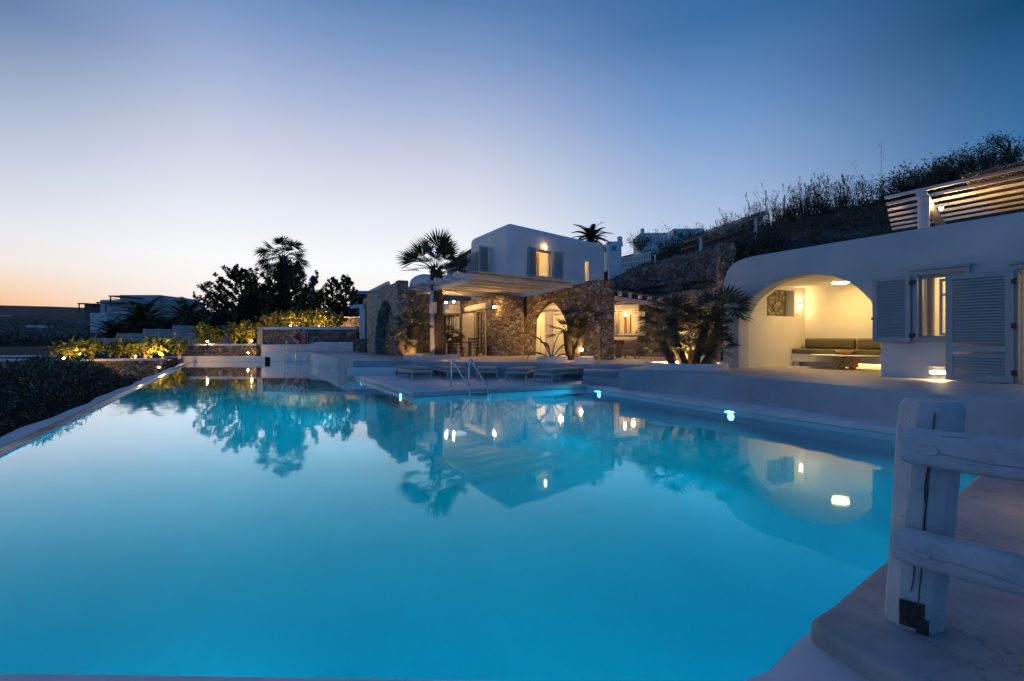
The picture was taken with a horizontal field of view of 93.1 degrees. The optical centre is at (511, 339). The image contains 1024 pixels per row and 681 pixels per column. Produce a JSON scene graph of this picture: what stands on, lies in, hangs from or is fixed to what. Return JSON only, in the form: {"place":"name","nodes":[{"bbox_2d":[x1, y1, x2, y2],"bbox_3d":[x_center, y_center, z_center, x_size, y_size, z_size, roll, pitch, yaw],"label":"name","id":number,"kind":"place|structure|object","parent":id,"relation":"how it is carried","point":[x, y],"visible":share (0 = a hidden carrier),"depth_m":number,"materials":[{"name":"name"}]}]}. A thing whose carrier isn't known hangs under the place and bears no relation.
{"place":"outdoors","nodes":[
{"label":"outdoors","id":0,"kind":"place"},
{"bbox_2d":[167,358,175,368],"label":"garden soil","id":1,"kind":"structure","parent":0,"point":[170,361],"depth_m":32.46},
{"bbox_2d":[45,336,85,360],"bbox_3d":[-26.090,0.567,28.604,2.215,1.649,1.759,0,0,31],"label":"shrub","id":2,"kind":"object","parent":1,"relation":"on","point":[71,349],"visible":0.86,"depth_m":28.47,"materials":[{"name":"green plant"}]},
{"bbox_2d":[76,336,105,361],"bbox_3d":[-25.554,0.571,29.470,1.316,1.634,1.501,0,0,0],"label":"shrub","id":3,"kind":"object","parent":1,"relation":"on","point":[92,346],"visible":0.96,"depth_m":29.39,"materials":[{"name":"green plant"}]},
{"bbox_2d":[103,336,131,358],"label":"shrub","id":4,"kind":"object","parent":1,"relation":"on","point":[113,347],"visible":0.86,"depth_m":30.96,"materials":[{"name":"green plant"}]},
{"bbox_2d":[129,336,165,358],"bbox_3d":[-23.768,0.583,31.719,1.630,1.618,1.791,0,0,16],"label":"shrub","id":5,"kind":"object","parent":1,"relation":"on","point":[146,347],"visible":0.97,"depth_m":31.56,"materials":[{"name":"green plant"}]},
{"bbox_2d":[146,332,180,357],"bbox_3d":[-23.508,0.445,32.587,1.972,1.892,2.108,0,0,0],"label":"shrub","id":6,"kind":"object","parent":1,"relation":"on","point":[167,348],"visible":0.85,"depth_m":32.53,"materials":[{"name":"green plant"}]},
{"bbox_2d":[168,337,194,358],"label":"shrub","id":7,"kind":"object","parent":1,"relation":"on","point":[181,349],"visible":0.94,"depth_m":33.35,"materials":[{"name":"green plant"}]},
{"bbox_2d":[1,362,895,669],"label":"pool basin","id":8,"kind":"object","parent":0,"point":[505,392],"visible":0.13,"depth_m":11.35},
{"bbox_2d":[0,634,868,680],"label":"kerb","id":9,"kind":"structure","parent":8,"relation":"on","point":[804,658],"depth_m":2.31,"materials":[{"name":"white paint"}]},
{"bbox_2d":[449,359,488,394],"bbox_3d":[-1.326,1.597,14.791,0.718,1.965,1.305,0,0,-32],"label":"pool ladder","id":10,"kind":"object","parent":8,"relation":"attached to","point":[468,385],"visible":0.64,"depth_m":14.98,"materials":[{"name":"silver metal"}]},
{"bbox_2d":[352,375,588,396],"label":"sun deck","id":11,"kind":"structure","parent":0,"point":[433,386],"depth_m":15.85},
{"bbox_2d":[0,362,978,680],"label":"pool water","id":12,"kind":"structure","parent":0,"point":[258,518],"depth_m":4.07,"materials":[{"name":"liquid"}]},
{"bbox_2d":[0,183,1023,436],"bbox_3d":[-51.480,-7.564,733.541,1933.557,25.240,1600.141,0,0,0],"label":"ground","id":13,"kind":"structure","parent":0,"point":[66,313],"depth_m":42.66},
{"bbox_2d":[0,318,86,330],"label":"terrace wall","id":14,"kind":"structure","parent":13,"relation":"on","point":[11,324],"depth_m":87.60,"materials":[{"name":"stone"}]},
{"bbox_2d":[0,325,91,336],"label":"terrace wall","id":15,"kind":"structure","parent":13,"relation":"on","point":[64,330],"depth_m":74.61,"materials":[{"name":"stone"}]},
{"bbox_2d":[0,351,137,437],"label":"oleander hedge","id":16,"kind":"object","parent":13,"relation":"on","point":[57,384],"visible":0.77,"depth_m":12.74,"materials":[{"name":"green plant"}]},
{"bbox_2d":[0,358,167,378],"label":"garden wall","id":17,"kind":"structure","parent":13,"relation":"on","point":[141,368],"depth_m":29.75,"materials":[{"name":"stone"}]},
{"bbox_2d":[0,363,185,446],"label":"overflow kerb","id":18,"kind":"structure","parent":13,"relation":"on","point":[16,434],"depth_m":10.53,"materials":[{"name":"white paint"}]},
{"bbox_2d":[0,362,191,454],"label":"overflow gutter","id":19,"kind":"object","parent":18,"relation":"on","point":[20,441],"visible":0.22,"depth_m":10.01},
{"bbox_2d":[72,319,143,350],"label":"feather palm","id":20,"kind":"object","parent":13,"relation":"on","point":[111,329],"visible":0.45,"depth_m":42.49,"materials":[{"name":"green plant"}]},
{"bbox_2d":[0,324,247,346],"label":"garden scrub","id":21,"kind":"object","parent":13,"relation":"on","point":[10,340],"visible":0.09,"depth_m":49.02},
{"bbox_2d":[110,314,159,343],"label":"feather palm","id":22,"kind":"object","parent":13,"relation":"on","point":[135,327],"visible":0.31,"depth_m":43.95,"materials":[{"name":"green plant"}]},
{"bbox_2d":[95,296,178,333],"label":"feather palm","id":23,"kind":"object","parent":13,"relation":"on","point":[138,309],"visible":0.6,"depth_m":45.30,"materials":[{"name":"green plant"}]},
{"bbox_2d":[77,295,204,333],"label":"white house","id":24,"kind":"structure","parent":13,"relation":"on","point":[93,312],"depth_m":74.27,"materials":[{"name":"paint"}]},
{"bbox_2d":[93,325,233,350],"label":"stone wall","id":25,"kind":"structure","parent":13,"relation":"on","point":[130,335],"depth_m":40.98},
{"bbox_2d":[135,316,191,342],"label":"feather palm","id":26,"kind":"object","parent":13,"relation":"on","point":[162,323],"visible":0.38,"depth_m":43.56,"materials":[{"name":"green plant"}]},
{"bbox_2d":[147,297,210,341],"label":"feather palm","id":27,"kind":"object","parent":13,"relation":"on","point":[184,305],"visible":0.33,"depth_m":46.27,"materials":[{"name":"green plant"}]},
{"bbox_2d":[179,304,228,341],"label":"bush","id":28,"kind":"object","parent":13,"relation":"on","point":[194,314],"visible":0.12,"depth_m":43.70,"materials":[{"name":"green plant"}]},
{"bbox_2d":[169,344,259,355],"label":"garden wall","id":29,"kind":"structure","parent":13,"relation":"on","point":[224,350],"depth_m":35.84,"materials":[{"name":"stone"}]},
{"bbox_2d":[177,263,289,343],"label":"conifer tree","id":30,"kind":"object","parent":13,"relation":"on","point":[244,309],"visible":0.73,"depth_m":40.93,"materials":[{"name":"plant"}]},
{"bbox_2d":[163,352,306,363],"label":"pool end wall","id":31,"kind":"structure","parent":13,"relation":"on","point":[279,357],"depth_m":35.00,"materials":[{"name":"white paint"}]},
{"bbox_2d":[253,235,310,283],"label":"fan palm","id":32,"kind":"object","parent":13,"relation":"on","point":[288,244],"visible":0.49,"depth_m":47.23,"materials":[{"name":"green plant"}]},
{"bbox_2d":[249,260,330,338],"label":"conifer tree","id":33,"kind":"object","parent":13,"relation":"on","point":[286,280],"visible":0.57,"depth_m":42.77,"materials":[{"name":"plant"}]},
{"bbox_2d":[263,327,358,350],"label":"lifebuoy wall","id":34,"kind":"structure","parent":13,"relation":"on","point":[276,335],"depth_m":36.63,"materials":[{"name":"stone"}]},
{"bbox_2d":[321,277,350,325],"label":"conifer tree","id":35,"kind":"object","parent":13,"relation":"on","point":[334,282],"visible":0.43,"depth_m":44.75,"materials":[{"name":"green plant"}]},
{"bbox_2d":[335,274,358,316],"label":"conifer tree","id":36,"kind":"object","parent":13,"relation":"on","point":[345,281],"visible":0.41,"depth_m":44.77,"materials":[{"name":"green plant"}]},
{"bbox_2d":[348,281,389,314],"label":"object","id":37,"kind":"structure","parent":13,"relation":"on","point":[361,296],"depth_m":47.22,"materials":[{"name":"beige paint"}]},
{"bbox_2d":[572,222,613,251],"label":"feather palm","id":38,"kind":"object","parent":13,"relation":"on","point":[590,233],"visible":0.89,"depth_m":51.62,"materials":[{"name":"green plant"}]},
{"bbox_2d":[604,236,622,272],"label":"white house","id":39,"kind":"structure","parent":13,"relation":"on","point":[613,251],"depth_m":66.01,"materials":[{"name":"paint"}]},
{"bbox_2d":[609,252,655,270],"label":"picket fence","id":40,"kind":"object","parent":13,"relation":"on","point":[629,262],"visible":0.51,"depth_m":40.95,"materials":[{"name":"white paint"}]},
{"bbox_2d":[633,228,666,258],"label":"white house","id":41,"kind":"structure","parent":13,"relation":"on","point":[650,241],"depth_m":86.00,"materials":[{"name":"paint"}]},
{"bbox_2d":[642,225,693,260],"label":"bush","id":42,"kind":"object","parent":13,"relation":"on","point":[666,247],"visible":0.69,"depth_m":52.69,"materials":[{"name":"green plant"}]},
{"bbox_2d":[618,264,728,296],"bbox_3d":[9.679,-1.582,31.619,2.831,6.055,12.187,0,0,-31],"label":"rock face","id":43,"kind":"object","parent":13,"relation":"on","point":[693,285],"visible":0.07,"depth_m":31.43},
{"bbox_2d":[608,242,735,295],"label":"dry stone wall","id":44,"kind":"structure","parent":43,"relation":"on","point":[653,272],"depth_m":31.31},
{"bbox_2d":[681,210,766,254],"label":"hill pergola","id":45,"kind":"object","parent":13,"relation":"on","point":[752,221],"visible":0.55,"depth_m":40.11,"materials":[{"name":"white paint"}]},
{"bbox_2d":[699,226,762,261],"bbox_3d":[16.696,-6.634,36.511,4.074,2.914,4.952,0,0,-11],"label":"bush","id":46,"kind":"object","parent":13,"relation":"on","point":[738,253],"visible":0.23,"depth_m":35.49,"materials":[{"name":"green plant"}]},
{"bbox_2d":[728,227,787,258],"bbox_3d":[18.086,-6.847,36.296,4.322,2.546,4.009,0,0,0],"label":"bush","id":47,"kind":"object","parent":13,"relation":"on","point":[758,245],"visible":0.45,"depth_m":35.67,"materials":[{"name":"green plant"}]},
{"bbox_2d":[745,217,802,250],"bbox_3d":[20.244,-7.742,37.666,4.577,3.322,3.913,0,0,0],"label":"bush","id":48,"kind":"object","parent":13,"relation":"on","point":[775,238],"visible":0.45,"depth_m":37.21,"materials":[{"name":"green plant"}]},
{"bbox_2d":[694,144,887,237],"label":"reed bed","id":49,"kind":"object","parent":13,"relation":"on","point":[784,211],"visible":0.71,"depth_m":73.03,"materials":[{"name":"green plant"}]},
{"bbox_2d":[604,150,1023,296],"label":"hillside scrub","id":50,"kind":"object","parent":13,"relation":"on","point":[861,215],"visible":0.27,"depth_m":42.77,"materials":[{"name":"green plant"}]},
{"bbox_2d":[860,166,928,209],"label":"bush","id":51,"kind":"object","parent":13,"relation":"on","point":[892,184],"visible":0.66,"depth_m":52.95,"materials":[{"name":"green plant"}]},
{"bbox_2d":[877,153,950,202],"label":"bush","id":52,"kind":"object","parent":13,"relation":"on","point":[925,182],"visible":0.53,"depth_m":52.62,"materials":[{"name":"green plant"}]},
{"bbox_2d":[898,154,959,190],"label":"bush","id":53,"kind":"object","parent":13,"relation":"on","point":[939,181],"visible":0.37,"depth_m":60.41,"materials":[{"name":"green plant"}]},
{"bbox_2d":[924,146,973,188],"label":"bush","id":54,"kind":"object","parent":13,"relation":"on","point":[954,171],"visible":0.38,"depth_m":61.83,"materials":[{"name":"green plant"}]},
{"bbox_2d":[943,134,1008,179],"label":"bush","id":55,"kind":"object","parent":13,"relation":"on","point":[973,163],"visible":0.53,"depth_m":58.68,"materials":[{"name":"green plant"}]},
{"bbox_2d":[971,130,1023,170],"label":"bush","id":56,"kind":"object","parent":13,"relation":"on","point":[1001,160],"visible":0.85,"depth_m":52.45,"materials":[{"name":"green plant"}]},
{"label":"roof terrace slab","id":57,"kind":"structure","parent":13,"relation":"on","visible":0},
{"bbox_2d":[884,159,1023,229],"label":"roof pergola","id":58,"kind":"object","parent":57,"relation":"on","point":[990,188],"visible":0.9,"depth_m":16.34,"materials":[{"name":"wood"}]},
{"bbox_2d":[0,0,1023,311],"label":"sky","id":59,"kind":"structure","parent":0,"point":[148,147],"materials":[{"name":"blue"}]},
{"bbox_2d":[305,351,1023,438],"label":"terrace","id":60,"kind":"structure","parent":0,"point":[994,409],"depth_m":11.23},
{"bbox_2d":[261,342,354,355],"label":"bench wall","id":61,"kind":"structure","parent":60,"relation":"on","point":[332,346],"depth_m":36.00,"materials":[{"name":"white paint"}]},
{"bbox_2d":[350,303,366,352],"bbox_3d":[-10.987,-0.805,34.574,1.403,3.569,4.861,0,0,-27],"label":"column pergola","id":62,"kind":"object","parent":60,"relation":"on","point":[361,344],"depth_m":33.30,"materials":[{"name":"white paint"}]},
{"bbox_2d":[347,367,411,375],"bbox_3d":[-5.513,1.360,20.375,2.646,0.340,0.550,0,0,0],"label":"terrace lower step","id":63,"kind":"object","parent":60,"relation":"on","point":[353,371],"visible":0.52,"depth_m":20.10,"materials":[{"name":"white paint"}]},
{"bbox_2d":[367,280,415,356],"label":"stone arch wall","id":64,"kind":"structure","parent":60,"relation":"on","point":[386,304],"depth_m":27.47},
{"bbox_2d":[403,354,421,359],"bbox_3d":[-4.696,0.820,22.800,0.907,0.220,2.604,0,0,-11],"label":"planter","id":65,"kind":"object","parent":60,"relation":"on","point":[413,357],"visible":0.75,"depth_m":21.60,"materials":[{"name":"white paint"}]},
{"bbox_2d":[382,329,418,356],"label":"fan palm","id":66,"kind":"object","parent":65,"relation":"in","point":[400,347],"visible":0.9,"depth_m":22.47,"materials":[{"name":"green plant"}]},
{"bbox_2d":[392,308,433,354],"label":"fan palm","id":67,"kind":"object","parent":65,"relation":"in","point":[412,329],"visible":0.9,"depth_m":22.59,"materials":[{"name":"green plant"}]},
{"bbox_2d":[395,365,431,379],"bbox_3d":[-3.814,1.261,18.776,0.880,0.438,2.100,0,0,-29],"label":"sun lounger","id":68,"kind":"object","parent":60,"relation":"on","point":[414,369],"visible":1,"depth_m":18.04,"materials":[{"name":"grey wood"}]},
{"bbox_2d":[423,354,459,357],"bbox_3d":[-3.458,0.840,23.650,1.980,0.180,1.500,0,0,0],"label":"planter","id":69,"kind":"object","parent":60,"relation":"on","point":[442,356],"visible":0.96,"depth_m":22.90,"materials":[{"name":"white paint"}]},
{"bbox_2d":[395,226,473,354],"bbox_3d":[-3.724,-2.282,23.865,3.878,6.410,3.967,0,0,0],"label":"fan palm","id":70,"kind":"object","parent":69,"relation":"in","point":[444,248],"visible":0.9,"depth_m":23.60,"materials":[{"name":"green plant"}]},
{"bbox_2d":[444,323,465,353],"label":"potted plant","id":71,"kind":"object","parent":60,"relation":"on","point":[449,341],"visible":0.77,"depth_m":25.45,"materials":[{"name":"green plant"}]},
{"bbox_2d":[408,270,573,354],"bbox_3d":[-1.756,-0.997,25.123,6.005,3.913,9.088,0,0,-29],"label":"terrace pergola","id":72,"kind":"object","parent":60,"relation":"on","point":[480,284],"visible":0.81,"depth_m":23.23,"materials":[{"name":"wood"}]},
{"bbox_2d":[363,224,671,356],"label":"house","id":73,"kind":"structure","parent":60,"relation":"on","point":[510,249],"depth_m":29.18,"materials":[{"name":"paint"}]},
{"bbox_2d":[475,310,486,355],"bbox_3d":[-1.669,-0.345,27.526,0.300,2.550,1.414,0,0,-29],"label":"door","id":74,"kind":"structure","parent":73,"relation":"in","point":[476,317],"depth_m":28.00,"materials":[{"name":"beige paint"}]},
{"bbox_2d":[614,304,638,339],"bbox_3d":[5.972,-0.900,25.989,1.672,1.885,0.500,0,0,24],"label":"window","id":75,"kind":"structure","parent":73,"relation":"in","point":[621,309],"depth_m":25.89,"materials":[{"name":"beige paint"}]},
{"bbox_2d":[614,289,661,305],"bbox_3d":[6.302,-2.164,24.849,6.650,1.012,2.686,0,0,-33],"label":"lean to pergola","id":76,"kind":"object","parent":73,"relation":"attached to","point":[629,299],"visible":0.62,"depth_m":23.58,"materials":[{"name":"wood"}]},
{"bbox_2d":[505,366,537,380],"bbox_3d":[0.424,1.261,18.211,0.880,0.438,2.100,0,0,16],"label":"sun lounger","id":77,"kind":"object","parent":60,"relation":"on","point":[525,370],"visible":0.81,"depth_m":17.27,"materials":[{"name":"black metal"}]},
{"bbox_2d":[537,356,566,361],"bbox_3d":[1.626,0.810,19.425,1.293,0.240,0.950,0,0,0],"label":"planter","id":78,"kind":"object","parent":60,"relation":"on","point":[551,359],"visible":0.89,"depth_m":18.95,"materials":[{"name":"white paint"}]},
{"bbox_2d":[544,313,587,360],"bbox_3d":[2.214,-0.113,19.424,1.763,1.945,1.848,0,0,45],"label":"fan palm","id":79,"kind":"object","parent":78,"relation":"in","point":[568,336],"visible":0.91,"depth_m":19.26,"materials":[{"name":"green plant"}]},
{"bbox_2d":[534,367,583,382],"bbox_3d":[1.703,1.261,17.372,0.880,0.438,2.100,0,0,38],"label":"sun lounger","id":80,"kind":"object","parent":60,"relation":"on","point":[562,371],"visible":0.96,"depth_m":16.80,"materials":[{"name":"black metal"}]},
{"bbox_2d":[524,279,613,359],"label":"stone arch wall","id":81,"kind":"structure","parent":60,"relation":"on","point":[599,339],"depth_m":22.10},
{"bbox_2d":[574,356,593,362],"bbox_3d":[2.872,0.810,19.225,0.919,0.240,0.950,0,0,0],"label":"planter","id":82,"kind":"object","parent":60,"relation":"on","point":[585,359],"visible":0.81,"depth_m":18.75,"materials":[{"name":"white paint"}]},
{"bbox_2d":[558,300,603,359],"bbox_3d":[2.811,-0.373,19.337,1.909,2.494,2.009,0,0,0],"label":"fan palm","id":83,"kind":"object","parent":82,"relation":"in","point":[582,322],"visible":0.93,"depth_m":19.16,"materials":[{"name":"green plant"}]},
{"bbox_2d":[582,368,619,386],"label":"terrace steps","id":84,"kind":"structure","parent":60,"relation":"on","point":[604,377],"depth_m":16.33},
{"bbox_2d":[619,341,639,357],"bbox_3d":[5.674,0.490,23.385,0.790,0.840,0.785,0,0,32],"label":"chair","id":85,"kind":"object","parent":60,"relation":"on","point":[631,347],"visible":0.97,"depth_m":23.46,"materials":[{"name":"brown wood"}]},
{"bbox_2d":[645,287,716,359],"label":"stone retaining wall","id":86,"kind":"structure","parent":60,"relation":"on","point":[690,293],"depth_m":24.05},
{"bbox_2d":[645,361,727,370],"bbox_3d":[5.272,0.820,14.750,2.367,0.220,1.785,0,0,29],"label":"planter","id":87,"kind":"object","parent":60,"relation":"on","point":[676,366],"visible":0.81,"depth_m":13.99,"materials":[{"name":"white paint"}]},
{"bbox_2d":[635,323,690,362],"bbox_3d":[4.596,0.140,14.709,1.641,1.437,1.737,0,0,-44],"label":"fan palm","id":88,"kind":"object","parent":87,"relation":"in","point":[664,345],"visible":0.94,"depth_m":14.60,"materials":[{"name":"green plant"}]},
{"bbox_2d":[633,292,703,363],"bbox_3d":[4.823,-0.336,14.921,2.208,2.411,2.153,0,0,0],"label":"fan palm","id":89,"kind":"object","parent":87,"relation":"in","point":[670,320],"visible":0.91,"depth_m":14.77,"materials":[{"name":"green plant"}]},
{"bbox_2d":[675,303,737,363],"bbox_3d":[5.741,-0.206,14.517,1.944,2.122,2.039,0,0,0],"label":"fan palm","id":90,"kind":"object","parent":87,"relation":"in","point":[706,327],"visible":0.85,"depth_m":14.39,"materials":[{"name":"green plant"}]},
{"bbox_2d":[687,324,739,363],"bbox_3d":[5.892,0.218,14.281,1.562,1.325,1.578,0,0,0],"label":"fan palm","id":91,"kind":"object","parent":87,"relation":"in","point":[712,350],"visible":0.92,"depth_m":14.18,"materials":[{"name":"green plant"}]},
{"bbox_2d":[692,282,756,363],"bbox_3d":[6.442,-0.488,15.031,2.012,2.685,2.120,0,0,0],"label":"fan palm","id":92,"kind":"object","parent":87,"relation":"in","point":[729,293],"visible":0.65,"depth_m":14.67,"materials":[{"name":"green plant"}]},
{"bbox_2d":[716,254,723,360],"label":"stone pier","id":93,"kind":"structure","parent":60,"relation":"on","point":[719,275],"depth_m":20.43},
{"bbox_2d":[586,385,896,433],"bbox_3d":[6.410,1.875,9.785,1.250,0.710,14.805,0,0,-29],"label":"pool ledge","id":94,"kind":"object","parent":60,"relation":"on","point":[803,415],"visible":0.27,"depth_m":10.49,"materials":[{"name":"white paint"}]},
{"bbox_2d":[810,354,880,368],"bbox_3d":[10.324,0.700,15.056,1.840,0.430,1.840,0,0,0],"label":"coffee table","id":95,"kind":"object","parent":60,"relation":"on","point":[839,361],"visible":0.92,"depth_m":14.78,"materials":[{"name":"white wood"}]},
{"bbox_2d":[723,212,1023,383],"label":"white house","id":96,"kind":"structure","parent":60,"relation":"on","point":[974,269],"depth_m":11.55,"materials":[{"name":"paint"}]},
{"bbox_2d":[792,349,850,353],"bbox_3d":[10.370,0.407,16.220,0.790,0.155,1.600,0,0,-29],"label":"seat cushion","id":97,"kind":"object","parent":96,"relation":"on","point":[818,351],"visible":0.59,"depth_m":16.00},
{"bbox_2d":[805,338,856,348],"bbox_3d":[10.594,0.147,16.179,0.200,0.355,1.570,0,0,-29],"label":"back cushion","id":98,"kind":"object","parent":97,"relation":"on","point":[830,343],"visible":1,"depth_m":16.07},
{"bbox_2d":[848,349,880,354],"bbox_3d":[11.201,0.407,14.736,0.790,0.155,1.760,0,0,-29],"label":"seat cushion","id":99,"kind":"object","parent":96,"relation":"on","point":[865,352],"visible":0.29,"depth_m":14.75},
{"bbox_2d":[857,338,880,349],"bbox_3d":[11.540,0.147,14.489,0.200,0.355,2.203,0,0,-29],"label":"back cushion","id":100,"kind":"object","parent":99,"relation":"on","point":[866,343],"visible":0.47,"depth_m":15.12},
{"bbox_2d":[928,278,934,335],"bbox_3d":[9.857,-0.520,11.561,0.060,2.300,0.325,0,0,-29],"label":"curtain","id":101,"kind":"object","parent":96,"relation":"hanging from","point":[931,306],"visible":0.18,"depth_m":11.46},
{"bbox_2d":[910,263,971,341],"bbox_3d":[9.780,-0.785,10.983,0.520,1.710,1.067,0,0,-29],"label":"window","id":102,"kind":"structure","parent":96,"relation":"in","point":[965,267],"depth_m":11.21,"materials":[{"name":"paint"}]},
{"bbox_2d":[1009,260,1023,383],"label":"door","id":103,"kind":"structure","parent":96,"relation":"in","point":[1017,265],"depth_m":9.82,"materials":[{"name":"paint"}]},
{"bbox_2d":[811,475,1023,680],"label":"platform","id":104,"kind":"structure","parent":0,"point":[980,637],"depth_m":2.51,"materials":[{"name":"concrete"}]},
{"bbox_2d":[884,397,1023,635],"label":"timber fence","id":105,"kind":"object","parent":104,"relation":"on","point":[938,450],"visible":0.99,"depth_m":2.43,"materials":[{"name":"white paint"}]},
{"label":"raised garden soil","id":106,"kind":"structure","parent":0,"visible":0},
{"bbox_2d":[283,307,308,326],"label":"shrub","id":107,"kind":"object","parent":106,"relation":"on","point":[294,316],"visible":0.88,"depth_m":38.64,"materials":[{"name":"green plant"}]},
{"bbox_2d":[308,308,336,326],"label":"shrub","id":108,"kind":"object","parent":106,"relation":"on","point":[317,316],"visible":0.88,"depth_m":38.55,"materials":[{"name":"green plant"}]},
{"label":"upper garden soil","id":109,"kind":"structure","parent":0,"visible":0},
{"bbox_2d":[191,322,210,343],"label":"shrub","id":110,"kind":"object","parent":109,"relation":"on","point":[202,336],"visible":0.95,"depth_m":36.77,"materials":[{"name":"green plant"}]},
{"bbox_2d":[222,320,247,343],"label":"shrub","id":111,"kind":"object","parent":109,"relation":"on","point":[235,335],"visible":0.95,"depth_m":37.41,"materials":[{"name":"green plant"}]},
{"bbox_2d":[235,319,264,343],"bbox_3d":[-20.685,-0.540,38.094,2.037,2.064,1.895,0,0,0],"label":"shrub","id":112,"kind":"object","parent":109,"relation":"on","point":[248,333],"visible":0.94,"depth_m":37.83,"materials":[{"name":"green plant"}]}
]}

